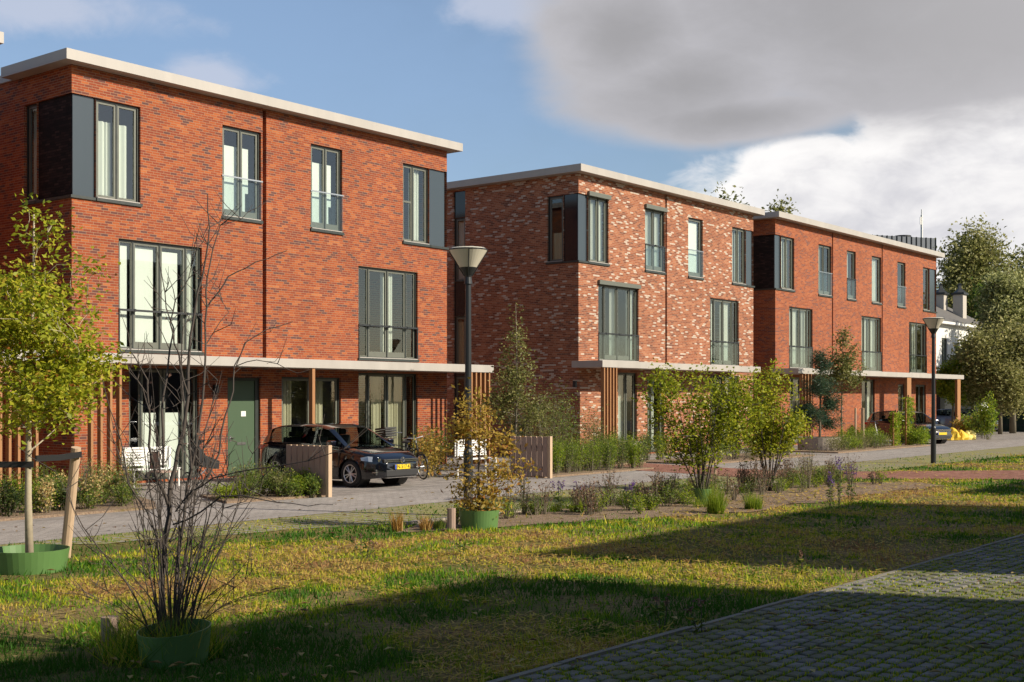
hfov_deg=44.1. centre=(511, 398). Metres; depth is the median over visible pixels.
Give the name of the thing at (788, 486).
grass tuft
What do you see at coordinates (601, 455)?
garden shrub
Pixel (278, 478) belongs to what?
garden shrub
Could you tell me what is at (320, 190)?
window
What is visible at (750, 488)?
bed plant
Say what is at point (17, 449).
brick house
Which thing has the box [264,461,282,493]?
garden shrub
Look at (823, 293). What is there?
window
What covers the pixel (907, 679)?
joint grass
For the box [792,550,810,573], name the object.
weed
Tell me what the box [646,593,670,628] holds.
weed
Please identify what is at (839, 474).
bed plant
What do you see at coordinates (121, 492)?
garden shrub
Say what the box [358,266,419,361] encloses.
window
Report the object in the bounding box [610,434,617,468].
garden shrub
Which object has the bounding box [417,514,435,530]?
grass tuft
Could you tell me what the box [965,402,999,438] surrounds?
garden shrub
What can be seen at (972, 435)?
bag
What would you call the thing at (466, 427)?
tree
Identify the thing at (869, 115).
sky
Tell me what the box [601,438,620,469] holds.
garden shrub
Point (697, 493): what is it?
planter ring
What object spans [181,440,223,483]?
stroller
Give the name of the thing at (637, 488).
bed plant
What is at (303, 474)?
garden shrub
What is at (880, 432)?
garden shrub
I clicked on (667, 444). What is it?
garden shrub
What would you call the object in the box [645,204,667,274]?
window
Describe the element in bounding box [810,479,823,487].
bed plant
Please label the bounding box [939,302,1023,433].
broadleaf tree
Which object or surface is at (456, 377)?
window
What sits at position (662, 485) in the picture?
seed head plant
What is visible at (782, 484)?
bed plant
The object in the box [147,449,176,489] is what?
garden chair
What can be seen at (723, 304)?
window
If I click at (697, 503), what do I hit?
grass tuft
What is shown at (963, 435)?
bag
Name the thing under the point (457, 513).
bed plant
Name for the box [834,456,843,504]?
flowering plant
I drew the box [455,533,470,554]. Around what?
weed
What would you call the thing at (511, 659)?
fallen leaves
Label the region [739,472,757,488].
bed plant
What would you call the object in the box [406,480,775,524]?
bed edging
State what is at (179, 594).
bare shrub
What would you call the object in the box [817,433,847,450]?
garden shrub
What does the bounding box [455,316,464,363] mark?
window
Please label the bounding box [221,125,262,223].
window
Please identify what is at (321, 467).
slat screen
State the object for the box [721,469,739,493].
seed head plant
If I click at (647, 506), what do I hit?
bed plant
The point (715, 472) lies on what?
stake
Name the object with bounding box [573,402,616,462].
feathery shrub
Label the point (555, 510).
grass tuft
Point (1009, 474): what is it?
red path
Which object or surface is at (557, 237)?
window
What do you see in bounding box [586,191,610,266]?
window
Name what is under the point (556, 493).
flowering plant
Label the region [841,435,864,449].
garden shrub
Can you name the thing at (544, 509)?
seed head plant
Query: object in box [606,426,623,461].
garden shrub
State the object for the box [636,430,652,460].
garden shrub
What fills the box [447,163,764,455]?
brick house
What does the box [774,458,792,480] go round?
seed head plant
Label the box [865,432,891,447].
garden shrub
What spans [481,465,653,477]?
garden bed
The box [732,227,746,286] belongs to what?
window
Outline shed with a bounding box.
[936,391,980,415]
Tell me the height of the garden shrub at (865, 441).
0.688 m
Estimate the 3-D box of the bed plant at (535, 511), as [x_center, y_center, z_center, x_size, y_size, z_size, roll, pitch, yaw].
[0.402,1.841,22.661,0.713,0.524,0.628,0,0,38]
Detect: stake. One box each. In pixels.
[61,446,80,557]
[101,615,117,652]
[447,508,455,530]
[714,427,716,488]
[854,408,855,433]
[862,408,863,442]
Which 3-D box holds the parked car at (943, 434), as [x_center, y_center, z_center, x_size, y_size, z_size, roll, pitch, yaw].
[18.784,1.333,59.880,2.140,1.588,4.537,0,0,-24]
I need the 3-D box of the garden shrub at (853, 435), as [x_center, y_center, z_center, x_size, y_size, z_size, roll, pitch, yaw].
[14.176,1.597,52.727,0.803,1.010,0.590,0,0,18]
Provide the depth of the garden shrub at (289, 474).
26.93 m
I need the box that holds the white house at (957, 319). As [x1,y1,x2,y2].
[936,283,987,410]
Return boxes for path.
[0,439,1023,544]
[615,463,1023,479]
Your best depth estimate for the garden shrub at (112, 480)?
24.84 m
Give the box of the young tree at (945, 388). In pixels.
[936,356,971,427]
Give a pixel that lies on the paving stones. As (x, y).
(812, 653)
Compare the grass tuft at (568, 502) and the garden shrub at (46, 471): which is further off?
the garden shrub at (46, 471)
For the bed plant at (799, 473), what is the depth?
30.78 m
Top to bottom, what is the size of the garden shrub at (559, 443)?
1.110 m
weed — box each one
[349,532,365,553]
[362,538,377,557]
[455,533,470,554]
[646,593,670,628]
[684,598,709,632]
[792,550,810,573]
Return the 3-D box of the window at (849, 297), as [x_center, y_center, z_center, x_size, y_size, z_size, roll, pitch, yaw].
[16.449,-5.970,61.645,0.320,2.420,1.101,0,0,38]
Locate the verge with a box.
[0,446,1023,546]
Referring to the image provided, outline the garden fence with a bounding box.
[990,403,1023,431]
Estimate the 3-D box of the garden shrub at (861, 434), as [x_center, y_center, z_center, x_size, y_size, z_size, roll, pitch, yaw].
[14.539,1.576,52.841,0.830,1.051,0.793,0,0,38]
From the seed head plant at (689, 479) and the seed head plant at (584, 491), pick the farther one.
the seed head plant at (689, 479)
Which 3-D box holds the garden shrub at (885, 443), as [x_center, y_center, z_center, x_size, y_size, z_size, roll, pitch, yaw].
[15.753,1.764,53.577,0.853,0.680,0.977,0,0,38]
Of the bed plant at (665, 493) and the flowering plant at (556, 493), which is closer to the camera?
the flowering plant at (556, 493)
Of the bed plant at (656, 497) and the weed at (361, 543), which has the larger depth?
the bed plant at (656, 497)
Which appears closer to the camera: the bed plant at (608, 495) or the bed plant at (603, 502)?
the bed plant at (603, 502)
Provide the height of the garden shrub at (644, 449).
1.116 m
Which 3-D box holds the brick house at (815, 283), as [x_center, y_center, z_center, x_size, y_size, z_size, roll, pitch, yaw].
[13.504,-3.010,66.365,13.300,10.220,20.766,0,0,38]
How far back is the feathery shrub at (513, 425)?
38.40 m
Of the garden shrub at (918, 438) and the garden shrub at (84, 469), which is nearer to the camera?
the garden shrub at (84, 469)
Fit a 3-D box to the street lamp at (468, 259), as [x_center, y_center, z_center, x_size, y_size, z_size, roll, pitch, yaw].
[-0.781,-0.297,22.538,0.696,4.795,0.696,0,0,38]
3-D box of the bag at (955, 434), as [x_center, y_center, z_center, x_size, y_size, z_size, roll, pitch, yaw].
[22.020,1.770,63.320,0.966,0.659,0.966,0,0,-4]
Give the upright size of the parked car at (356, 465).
1.543 m
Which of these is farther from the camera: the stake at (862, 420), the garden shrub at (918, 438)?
the garden shrub at (918, 438)
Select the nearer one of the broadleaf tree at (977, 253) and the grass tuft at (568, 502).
the grass tuft at (568, 502)
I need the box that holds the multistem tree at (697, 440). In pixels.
[631,354,774,488]
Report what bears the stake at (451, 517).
on the soil bed at (553, 516)
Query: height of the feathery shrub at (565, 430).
2.603 m
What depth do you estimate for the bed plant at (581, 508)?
23.06 m
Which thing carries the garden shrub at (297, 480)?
on the garden bed at (272, 496)
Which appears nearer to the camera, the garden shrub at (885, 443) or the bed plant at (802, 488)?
the bed plant at (802, 488)
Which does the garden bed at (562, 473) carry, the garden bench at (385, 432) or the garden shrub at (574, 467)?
the garden shrub at (574, 467)
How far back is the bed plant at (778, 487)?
27.89 m
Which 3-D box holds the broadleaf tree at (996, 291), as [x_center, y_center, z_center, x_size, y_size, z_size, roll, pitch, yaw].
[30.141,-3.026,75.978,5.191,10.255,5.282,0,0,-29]
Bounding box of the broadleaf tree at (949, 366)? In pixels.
[936,336,986,412]
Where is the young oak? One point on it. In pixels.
(55, 379)
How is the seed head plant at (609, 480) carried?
on the soil bed at (553, 516)
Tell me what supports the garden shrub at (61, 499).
on the garden bed at (80, 511)
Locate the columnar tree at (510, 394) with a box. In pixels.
[477,301,554,435]
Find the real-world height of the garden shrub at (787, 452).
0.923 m
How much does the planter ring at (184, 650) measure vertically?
0.300 m
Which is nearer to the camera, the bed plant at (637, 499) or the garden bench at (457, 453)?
the bed plant at (637, 499)
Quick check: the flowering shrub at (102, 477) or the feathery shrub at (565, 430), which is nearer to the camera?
the flowering shrub at (102, 477)
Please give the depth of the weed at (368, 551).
16.47 m
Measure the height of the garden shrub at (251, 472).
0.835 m
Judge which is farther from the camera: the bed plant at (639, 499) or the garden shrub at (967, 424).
the garden shrub at (967, 424)
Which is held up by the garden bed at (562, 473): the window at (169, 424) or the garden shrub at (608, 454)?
the garden shrub at (608, 454)
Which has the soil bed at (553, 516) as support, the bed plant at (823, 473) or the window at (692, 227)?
the bed plant at (823, 473)
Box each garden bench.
[122,446,179,485]
[375,427,422,468]
[454,439,496,475]
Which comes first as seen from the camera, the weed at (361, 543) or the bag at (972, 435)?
the weed at (361, 543)
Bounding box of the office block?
[872,209,935,250]
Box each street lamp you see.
[449,246,487,507]
[922,317,944,462]
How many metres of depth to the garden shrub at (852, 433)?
52.13 m
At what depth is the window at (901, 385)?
66.96 m
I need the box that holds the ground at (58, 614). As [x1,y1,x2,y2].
[0,454,1023,681]
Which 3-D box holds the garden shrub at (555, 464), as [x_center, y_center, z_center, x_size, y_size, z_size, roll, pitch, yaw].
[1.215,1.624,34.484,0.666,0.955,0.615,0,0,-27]
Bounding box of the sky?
[0,0,1023,289]
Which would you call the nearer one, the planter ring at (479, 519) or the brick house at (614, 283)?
the planter ring at (479, 519)
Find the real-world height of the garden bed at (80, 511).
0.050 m
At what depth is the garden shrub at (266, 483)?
26.55 m
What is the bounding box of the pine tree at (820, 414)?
[788,344,846,437]
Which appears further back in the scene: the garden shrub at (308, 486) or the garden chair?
the garden chair
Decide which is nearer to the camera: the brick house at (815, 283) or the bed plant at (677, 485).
the bed plant at (677, 485)
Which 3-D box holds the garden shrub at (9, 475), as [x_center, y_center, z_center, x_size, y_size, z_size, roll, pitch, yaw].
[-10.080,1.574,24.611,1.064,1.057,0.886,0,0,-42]
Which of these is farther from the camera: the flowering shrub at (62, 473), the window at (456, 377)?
the window at (456, 377)
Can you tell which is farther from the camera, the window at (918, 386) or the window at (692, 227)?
the window at (918, 386)
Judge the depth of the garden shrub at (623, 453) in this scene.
36.89 m
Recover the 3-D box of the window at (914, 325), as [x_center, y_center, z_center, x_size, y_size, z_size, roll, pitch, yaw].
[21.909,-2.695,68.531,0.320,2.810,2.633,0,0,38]
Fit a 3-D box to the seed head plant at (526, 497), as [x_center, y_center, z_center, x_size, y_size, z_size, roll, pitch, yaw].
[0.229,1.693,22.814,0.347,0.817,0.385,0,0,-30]
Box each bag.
[947,427,960,439]
[957,430,968,439]
[965,430,975,439]
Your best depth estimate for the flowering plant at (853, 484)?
25.32 m
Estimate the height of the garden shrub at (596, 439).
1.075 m
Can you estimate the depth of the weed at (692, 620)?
11.25 m
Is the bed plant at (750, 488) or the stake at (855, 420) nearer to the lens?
the bed plant at (750, 488)
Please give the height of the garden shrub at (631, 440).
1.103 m
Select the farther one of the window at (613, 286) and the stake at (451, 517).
the window at (613, 286)
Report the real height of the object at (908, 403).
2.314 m
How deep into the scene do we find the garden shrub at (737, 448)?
42.83 m
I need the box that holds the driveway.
[0,431,1023,523]
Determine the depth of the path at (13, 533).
25.36 m
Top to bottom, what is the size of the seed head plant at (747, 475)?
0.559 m
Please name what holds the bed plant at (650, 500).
on the soil bed at (553, 516)
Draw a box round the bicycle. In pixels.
[402,436,427,479]
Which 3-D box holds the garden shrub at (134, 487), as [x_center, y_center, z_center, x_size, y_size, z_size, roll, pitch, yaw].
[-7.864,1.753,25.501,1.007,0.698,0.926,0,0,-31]
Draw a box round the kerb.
[487,534,1023,681]
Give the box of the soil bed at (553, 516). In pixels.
[396,482,940,532]
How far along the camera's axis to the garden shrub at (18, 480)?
23.47 m
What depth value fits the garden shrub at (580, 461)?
35.25 m
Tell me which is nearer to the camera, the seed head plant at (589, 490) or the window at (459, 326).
the seed head plant at (589, 490)
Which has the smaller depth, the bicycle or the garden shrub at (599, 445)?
the bicycle
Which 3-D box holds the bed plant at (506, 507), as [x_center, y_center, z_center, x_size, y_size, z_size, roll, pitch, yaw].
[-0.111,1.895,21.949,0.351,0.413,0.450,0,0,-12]
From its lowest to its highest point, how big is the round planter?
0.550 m
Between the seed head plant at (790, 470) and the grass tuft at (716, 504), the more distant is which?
the seed head plant at (790, 470)
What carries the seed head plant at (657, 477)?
on the soil bed at (553, 516)
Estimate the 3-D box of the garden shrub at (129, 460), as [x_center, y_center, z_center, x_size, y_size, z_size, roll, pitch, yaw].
[-8.101,1.518,26.741,0.853,1.169,1.029,0,0,17]
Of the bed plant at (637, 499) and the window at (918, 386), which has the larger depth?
the window at (918, 386)
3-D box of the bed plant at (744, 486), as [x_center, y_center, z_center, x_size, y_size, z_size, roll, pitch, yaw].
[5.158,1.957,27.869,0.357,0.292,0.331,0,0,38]
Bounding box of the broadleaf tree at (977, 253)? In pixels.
[932,213,1023,316]
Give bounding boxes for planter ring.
[0,544,69,574]
[136,618,211,668]
[459,508,498,529]
[694,488,711,504]
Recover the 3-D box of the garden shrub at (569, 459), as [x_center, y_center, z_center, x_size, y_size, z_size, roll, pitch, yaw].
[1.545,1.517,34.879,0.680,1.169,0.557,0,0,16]
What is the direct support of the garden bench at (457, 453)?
on the driveway
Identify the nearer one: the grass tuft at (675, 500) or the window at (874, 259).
the grass tuft at (675, 500)
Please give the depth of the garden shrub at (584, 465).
36.94 m
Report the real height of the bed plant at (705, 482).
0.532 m
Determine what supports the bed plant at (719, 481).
on the soil bed at (553, 516)
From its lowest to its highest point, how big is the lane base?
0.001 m
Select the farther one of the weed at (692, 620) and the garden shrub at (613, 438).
the garden shrub at (613, 438)
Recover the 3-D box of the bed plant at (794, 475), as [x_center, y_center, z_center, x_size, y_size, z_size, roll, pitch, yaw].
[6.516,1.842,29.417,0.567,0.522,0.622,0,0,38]
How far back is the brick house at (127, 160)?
33.71 m
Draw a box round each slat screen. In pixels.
[286,444,331,496]
[510,436,551,478]
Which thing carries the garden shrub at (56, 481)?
on the garden bed at (80, 511)
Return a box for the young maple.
[812,324,868,435]
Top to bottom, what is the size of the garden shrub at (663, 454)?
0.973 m
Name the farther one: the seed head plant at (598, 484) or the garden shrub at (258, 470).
the garden shrub at (258, 470)
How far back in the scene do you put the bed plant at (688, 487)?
26.75 m
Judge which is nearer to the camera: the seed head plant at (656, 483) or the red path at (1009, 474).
the seed head plant at (656, 483)
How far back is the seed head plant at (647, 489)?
24.57 m
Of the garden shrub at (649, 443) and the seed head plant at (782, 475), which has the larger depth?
the garden shrub at (649, 443)
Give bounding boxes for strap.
[0,461,33,467]
[35,452,81,461]
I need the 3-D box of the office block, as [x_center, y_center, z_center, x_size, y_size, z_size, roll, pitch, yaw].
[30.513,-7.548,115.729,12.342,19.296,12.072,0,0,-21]
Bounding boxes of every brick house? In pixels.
[0,31,42,490]
[0,48,493,486]
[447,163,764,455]
[753,211,963,444]
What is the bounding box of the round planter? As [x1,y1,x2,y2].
[797,436,840,449]
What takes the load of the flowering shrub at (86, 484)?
on the garden bed at (80, 511)
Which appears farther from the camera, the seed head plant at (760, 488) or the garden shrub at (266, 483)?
the seed head plant at (760, 488)
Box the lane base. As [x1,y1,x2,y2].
[560,561,1018,680]
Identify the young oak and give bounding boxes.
[0,189,136,552]
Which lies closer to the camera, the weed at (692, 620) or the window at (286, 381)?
the weed at (692, 620)
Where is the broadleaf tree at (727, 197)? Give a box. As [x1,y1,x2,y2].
[704,181,764,208]
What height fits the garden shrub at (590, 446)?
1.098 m
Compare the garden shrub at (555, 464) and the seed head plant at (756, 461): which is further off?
the garden shrub at (555, 464)
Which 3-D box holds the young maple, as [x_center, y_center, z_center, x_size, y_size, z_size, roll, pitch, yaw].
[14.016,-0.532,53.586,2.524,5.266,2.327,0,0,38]
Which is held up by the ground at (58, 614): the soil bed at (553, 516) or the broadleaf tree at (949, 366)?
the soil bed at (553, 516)
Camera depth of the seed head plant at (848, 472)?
29.66 m
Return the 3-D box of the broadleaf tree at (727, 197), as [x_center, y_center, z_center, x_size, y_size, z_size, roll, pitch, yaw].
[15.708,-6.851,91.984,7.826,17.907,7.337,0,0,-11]
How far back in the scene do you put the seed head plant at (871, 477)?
30.92 m
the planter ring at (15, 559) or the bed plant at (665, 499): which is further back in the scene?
the bed plant at (665, 499)
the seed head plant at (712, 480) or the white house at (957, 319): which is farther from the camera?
the white house at (957, 319)
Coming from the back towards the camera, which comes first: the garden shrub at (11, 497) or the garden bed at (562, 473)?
the garden bed at (562, 473)
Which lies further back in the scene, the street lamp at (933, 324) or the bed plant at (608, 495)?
the street lamp at (933, 324)
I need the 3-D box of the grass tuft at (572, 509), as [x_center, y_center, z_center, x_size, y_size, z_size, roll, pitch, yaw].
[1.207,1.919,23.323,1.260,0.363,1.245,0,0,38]
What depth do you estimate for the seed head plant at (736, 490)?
25.96 m
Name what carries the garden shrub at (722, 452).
on the garden bed at (740, 458)
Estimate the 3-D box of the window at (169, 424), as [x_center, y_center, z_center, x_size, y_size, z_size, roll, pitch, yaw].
[-8.869,0.640,31.903,0.200,2.800,2.110,0,0,38]
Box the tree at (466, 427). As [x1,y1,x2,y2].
[414,377,540,518]
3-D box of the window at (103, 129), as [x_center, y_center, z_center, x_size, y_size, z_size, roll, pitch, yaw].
[-9.657,-5.965,30.811,0.320,2.470,1.314,0,0,38]
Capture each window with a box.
[22,103,36,205]
[95,99,142,206]
[117,239,203,354]
[129,368,196,480]
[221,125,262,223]
[282,377,338,440]
[310,144,343,234]
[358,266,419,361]
[358,373,415,455]
[402,164,430,246]
[455,217,464,281]
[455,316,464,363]
[455,376,464,444]
[546,195,562,264]
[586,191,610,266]
[598,280,640,361]
[618,372,634,440]
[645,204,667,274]
[647,379,662,451]
[688,218,703,279]
[710,298,738,365]
[710,375,736,447]
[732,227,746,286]
[781,236,795,291]
[789,307,812,368]
[790,377,798,443]
[818,244,832,297]
[847,251,856,300]
[862,316,881,371]
[863,379,872,427]
[872,256,881,304]
[897,262,906,308]
[898,384,902,418]
[909,322,926,373]
[916,385,924,422]
[923,267,930,311]
[941,338,945,363]
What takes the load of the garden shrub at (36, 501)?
on the garden bed at (80, 511)
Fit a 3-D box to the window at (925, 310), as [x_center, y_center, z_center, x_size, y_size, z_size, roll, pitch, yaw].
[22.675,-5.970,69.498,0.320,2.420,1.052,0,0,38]
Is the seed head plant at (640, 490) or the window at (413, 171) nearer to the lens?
the seed head plant at (640, 490)
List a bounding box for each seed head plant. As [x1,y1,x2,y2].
[462,480,476,507]
[500,468,520,515]
[517,470,536,513]
[529,480,555,513]
[569,481,582,511]
[572,475,598,513]
[572,485,588,503]
[578,488,603,514]
[585,475,601,510]
[601,466,623,505]
[630,483,650,497]
[635,480,657,496]
[648,469,662,501]
[650,468,672,502]
[652,465,664,485]
[664,469,683,501]
[682,470,694,493]
[703,458,720,488]
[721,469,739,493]
[726,478,742,499]
[735,467,754,486]
[735,473,745,487]
[736,458,748,487]
[745,454,761,486]
[750,462,769,494]
[751,458,777,491]
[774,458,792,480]
[777,465,786,487]
[779,459,794,477]
[783,456,792,485]
[797,452,806,470]
[819,454,836,486]
[824,458,837,468]
[840,448,861,486]
[867,468,881,483]
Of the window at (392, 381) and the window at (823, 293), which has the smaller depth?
the window at (392, 381)
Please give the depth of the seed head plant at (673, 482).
25.49 m
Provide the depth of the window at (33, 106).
31.06 m
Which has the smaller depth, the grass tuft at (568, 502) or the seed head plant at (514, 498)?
the seed head plant at (514, 498)
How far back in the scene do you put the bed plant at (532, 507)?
22.83 m
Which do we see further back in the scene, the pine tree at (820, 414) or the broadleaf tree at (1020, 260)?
the broadleaf tree at (1020, 260)
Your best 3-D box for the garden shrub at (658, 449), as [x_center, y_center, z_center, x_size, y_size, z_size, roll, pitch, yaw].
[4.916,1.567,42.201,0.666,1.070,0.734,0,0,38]
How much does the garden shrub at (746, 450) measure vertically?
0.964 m
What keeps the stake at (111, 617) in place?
on the ground at (58, 614)
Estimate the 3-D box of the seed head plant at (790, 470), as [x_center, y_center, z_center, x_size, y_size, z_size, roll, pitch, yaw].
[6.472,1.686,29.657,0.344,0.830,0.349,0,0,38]
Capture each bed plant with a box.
[451,500,461,523]
[496,495,515,518]
[499,503,522,517]
[515,486,546,514]
[515,502,532,513]
[524,502,542,513]
[573,502,586,512]
[592,489,612,511]
[601,484,623,506]
[616,490,635,509]
[624,495,646,504]
[630,480,643,493]
[631,500,645,513]
[632,488,646,509]
[637,498,661,509]
[643,490,658,509]
[643,494,660,504]
[645,480,685,506]
[659,478,682,502]
[660,473,689,498]
[669,476,688,497]
[676,488,695,505]
[682,480,691,495]
[689,474,719,492]
[712,471,726,492]
[738,488,753,500]
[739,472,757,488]
[740,481,753,492]
[743,482,756,493]
[765,472,790,492]
[779,478,788,490]
[781,469,798,487]
[793,467,806,481]
[797,477,808,492]
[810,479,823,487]
[812,469,826,481]
[817,466,837,483]
[828,463,847,484]
[875,469,887,483]
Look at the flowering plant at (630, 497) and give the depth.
23.42 m
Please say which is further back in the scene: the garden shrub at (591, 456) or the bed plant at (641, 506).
the garden shrub at (591, 456)
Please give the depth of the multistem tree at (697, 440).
24.94 m
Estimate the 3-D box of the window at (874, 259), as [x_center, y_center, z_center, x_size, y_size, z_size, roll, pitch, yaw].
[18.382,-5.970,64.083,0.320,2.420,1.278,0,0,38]
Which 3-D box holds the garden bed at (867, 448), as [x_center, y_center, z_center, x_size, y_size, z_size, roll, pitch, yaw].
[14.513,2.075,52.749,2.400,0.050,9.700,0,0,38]
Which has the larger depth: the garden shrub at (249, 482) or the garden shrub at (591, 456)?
the garden shrub at (591, 456)
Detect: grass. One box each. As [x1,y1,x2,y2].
[54,589,271,668]
[504,537,1023,681]
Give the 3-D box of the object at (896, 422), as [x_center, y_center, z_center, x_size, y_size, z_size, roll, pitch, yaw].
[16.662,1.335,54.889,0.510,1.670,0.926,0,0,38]
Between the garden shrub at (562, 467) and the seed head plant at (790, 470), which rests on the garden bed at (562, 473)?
the garden shrub at (562, 467)
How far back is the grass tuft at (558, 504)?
23.48 m
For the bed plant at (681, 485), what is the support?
on the soil bed at (553, 516)
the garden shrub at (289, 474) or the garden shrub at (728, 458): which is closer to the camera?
the garden shrub at (289, 474)
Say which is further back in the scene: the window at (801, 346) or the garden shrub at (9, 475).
the window at (801, 346)
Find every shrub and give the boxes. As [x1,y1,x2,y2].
[0,469,22,482]
[0,469,51,505]
[0,476,34,516]
[16,191,367,637]
[18,480,60,512]
[21,462,67,493]
[32,472,67,502]
[35,475,59,512]
[40,482,91,510]
[43,469,67,490]
[60,442,120,485]
[77,478,116,508]
[78,471,105,508]
[79,453,131,502]
[88,465,115,502]
[104,480,145,506]
[105,443,151,494]
[107,469,145,499]
[208,481,247,498]
[227,465,249,490]
[234,458,260,487]
[235,471,259,497]
[250,469,279,495]
[252,458,272,493]
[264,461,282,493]
[265,468,287,495]
[269,475,305,496]
[271,466,302,493]
[288,467,313,493]
[289,473,310,496]
[302,472,323,494]
[303,473,321,497]
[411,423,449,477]
[490,395,537,456]
[511,376,575,450]
[536,382,591,465]
[552,435,568,472]
[552,443,570,473]
[557,437,571,469]
[558,432,577,472]
[564,441,583,471]
[565,434,588,471]
[565,439,592,470]
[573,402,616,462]
[577,435,590,468]
[579,433,598,467]
[581,438,604,470]
[588,434,603,466]
[589,439,607,469]
[590,432,602,463]
[600,436,619,469]
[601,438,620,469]
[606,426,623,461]
[607,432,618,456]
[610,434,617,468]
[614,435,633,468]
[621,436,643,467]
[623,432,647,467]
[631,432,651,466]
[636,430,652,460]
[640,432,655,459]
[648,435,671,458]
[652,429,668,459]
[660,432,678,458]
[711,437,733,460]
[719,440,745,459]
[726,431,747,458]
[738,442,752,457]
[786,436,794,454]
[786,437,822,487]
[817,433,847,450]
[829,434,856,450]
[833,427,850,447]
[837,435,854,449]
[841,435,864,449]
[844,421,857,447]
[844,425,860,447]
[849,432,874,448]
[855,434,871,447]
[857,424,866,443]
[859,426,874,446]
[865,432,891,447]
[872,428,889,446]
[881,434,892,446]
[901,425,929,444]
[910,425,930,444]
[950,416,975,432]
[956,412,996,436]
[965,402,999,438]
[975,391,999,439]
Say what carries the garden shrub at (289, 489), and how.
on the garden bed at (272, 496)
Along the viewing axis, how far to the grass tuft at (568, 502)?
24.04 m
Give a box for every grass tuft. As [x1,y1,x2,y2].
[388,509,406,531]
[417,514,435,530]
[431,516,446,528]
[530,502,564,511]
[547,497,571,510]
[549,495,588,511]
[552,497,580,508]
[612,490,629,505]
[670,490,694,502]
[680,492,707,506]
[698,481,733,513]
[740,491,767,509]
[772,477,806,490]
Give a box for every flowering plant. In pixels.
[518,464,527,498]
[550,480,565,510]
[622,480,635,510]
[825,472,835,504]
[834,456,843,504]
[842,464,857,500]
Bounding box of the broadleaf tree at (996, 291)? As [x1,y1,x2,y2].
[971,263,1023,432]
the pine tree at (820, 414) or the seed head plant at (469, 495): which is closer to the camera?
the seed head plant at (469, 495)
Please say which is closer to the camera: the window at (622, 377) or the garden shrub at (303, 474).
the garden shrub at (303, 474)
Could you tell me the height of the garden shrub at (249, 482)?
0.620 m
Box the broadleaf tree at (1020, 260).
[1007,243,1023,275]
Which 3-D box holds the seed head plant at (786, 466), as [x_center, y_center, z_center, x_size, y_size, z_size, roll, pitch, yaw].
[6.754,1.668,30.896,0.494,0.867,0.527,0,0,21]
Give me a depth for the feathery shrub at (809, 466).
29.46 m
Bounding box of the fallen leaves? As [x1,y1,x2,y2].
[3,475,1023,681]
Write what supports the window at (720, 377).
in the brick house at (614, 283)
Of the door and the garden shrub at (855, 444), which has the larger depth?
the garden shrub at (855, 444)
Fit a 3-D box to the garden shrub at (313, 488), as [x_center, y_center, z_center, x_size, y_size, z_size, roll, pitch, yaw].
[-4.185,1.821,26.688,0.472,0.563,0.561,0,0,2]
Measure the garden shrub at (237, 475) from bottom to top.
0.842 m
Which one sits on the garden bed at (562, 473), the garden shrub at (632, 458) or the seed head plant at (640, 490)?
the garden shrub at (632, 458)
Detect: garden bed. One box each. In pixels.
[0,493,155,521]
[200,491,325,503]
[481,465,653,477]
[645,453,814,464]
[786,444,929,452]
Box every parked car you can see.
[259,422,417,487]
[864,410,951,443]
[936,408,997,431]
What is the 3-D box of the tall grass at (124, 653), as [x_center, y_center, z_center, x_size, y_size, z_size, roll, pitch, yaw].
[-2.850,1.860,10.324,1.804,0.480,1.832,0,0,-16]
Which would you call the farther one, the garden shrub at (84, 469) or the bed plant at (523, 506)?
the garden shrub at (84, 469)
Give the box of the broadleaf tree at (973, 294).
[967,276,1000,319]
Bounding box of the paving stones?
[509,538,1023,681]
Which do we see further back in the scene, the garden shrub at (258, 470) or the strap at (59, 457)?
the garden shrub at (258, 470)
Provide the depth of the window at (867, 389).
63.75 m
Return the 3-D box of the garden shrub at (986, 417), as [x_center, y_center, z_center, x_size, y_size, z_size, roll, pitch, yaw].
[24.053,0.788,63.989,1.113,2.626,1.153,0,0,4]
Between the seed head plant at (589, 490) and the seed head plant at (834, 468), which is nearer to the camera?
the seed head plant at (589, 490)
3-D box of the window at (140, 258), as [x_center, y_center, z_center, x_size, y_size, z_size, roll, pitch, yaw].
[-8.883,-2.510,31.788,0.320,2.780,2.553,0,0,38]
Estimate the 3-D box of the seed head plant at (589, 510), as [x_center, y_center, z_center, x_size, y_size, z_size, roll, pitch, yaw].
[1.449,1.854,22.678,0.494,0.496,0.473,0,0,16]
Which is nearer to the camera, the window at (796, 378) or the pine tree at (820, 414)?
the pine tree at (820, 414)
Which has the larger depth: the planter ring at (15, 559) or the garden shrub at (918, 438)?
the garden shrub at (918, 438)
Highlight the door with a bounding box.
[228,381,253,475]
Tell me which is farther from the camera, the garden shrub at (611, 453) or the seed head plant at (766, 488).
the garden shrub at (611, 453)
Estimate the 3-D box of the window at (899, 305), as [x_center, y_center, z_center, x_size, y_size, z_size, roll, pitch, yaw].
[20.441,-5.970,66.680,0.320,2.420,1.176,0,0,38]
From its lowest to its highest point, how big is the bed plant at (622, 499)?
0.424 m
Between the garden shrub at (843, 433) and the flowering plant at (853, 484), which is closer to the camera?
the flowering plant at (853, 484)
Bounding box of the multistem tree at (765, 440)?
[732,357,815,490]
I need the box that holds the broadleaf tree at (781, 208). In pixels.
[765,189,800,213]

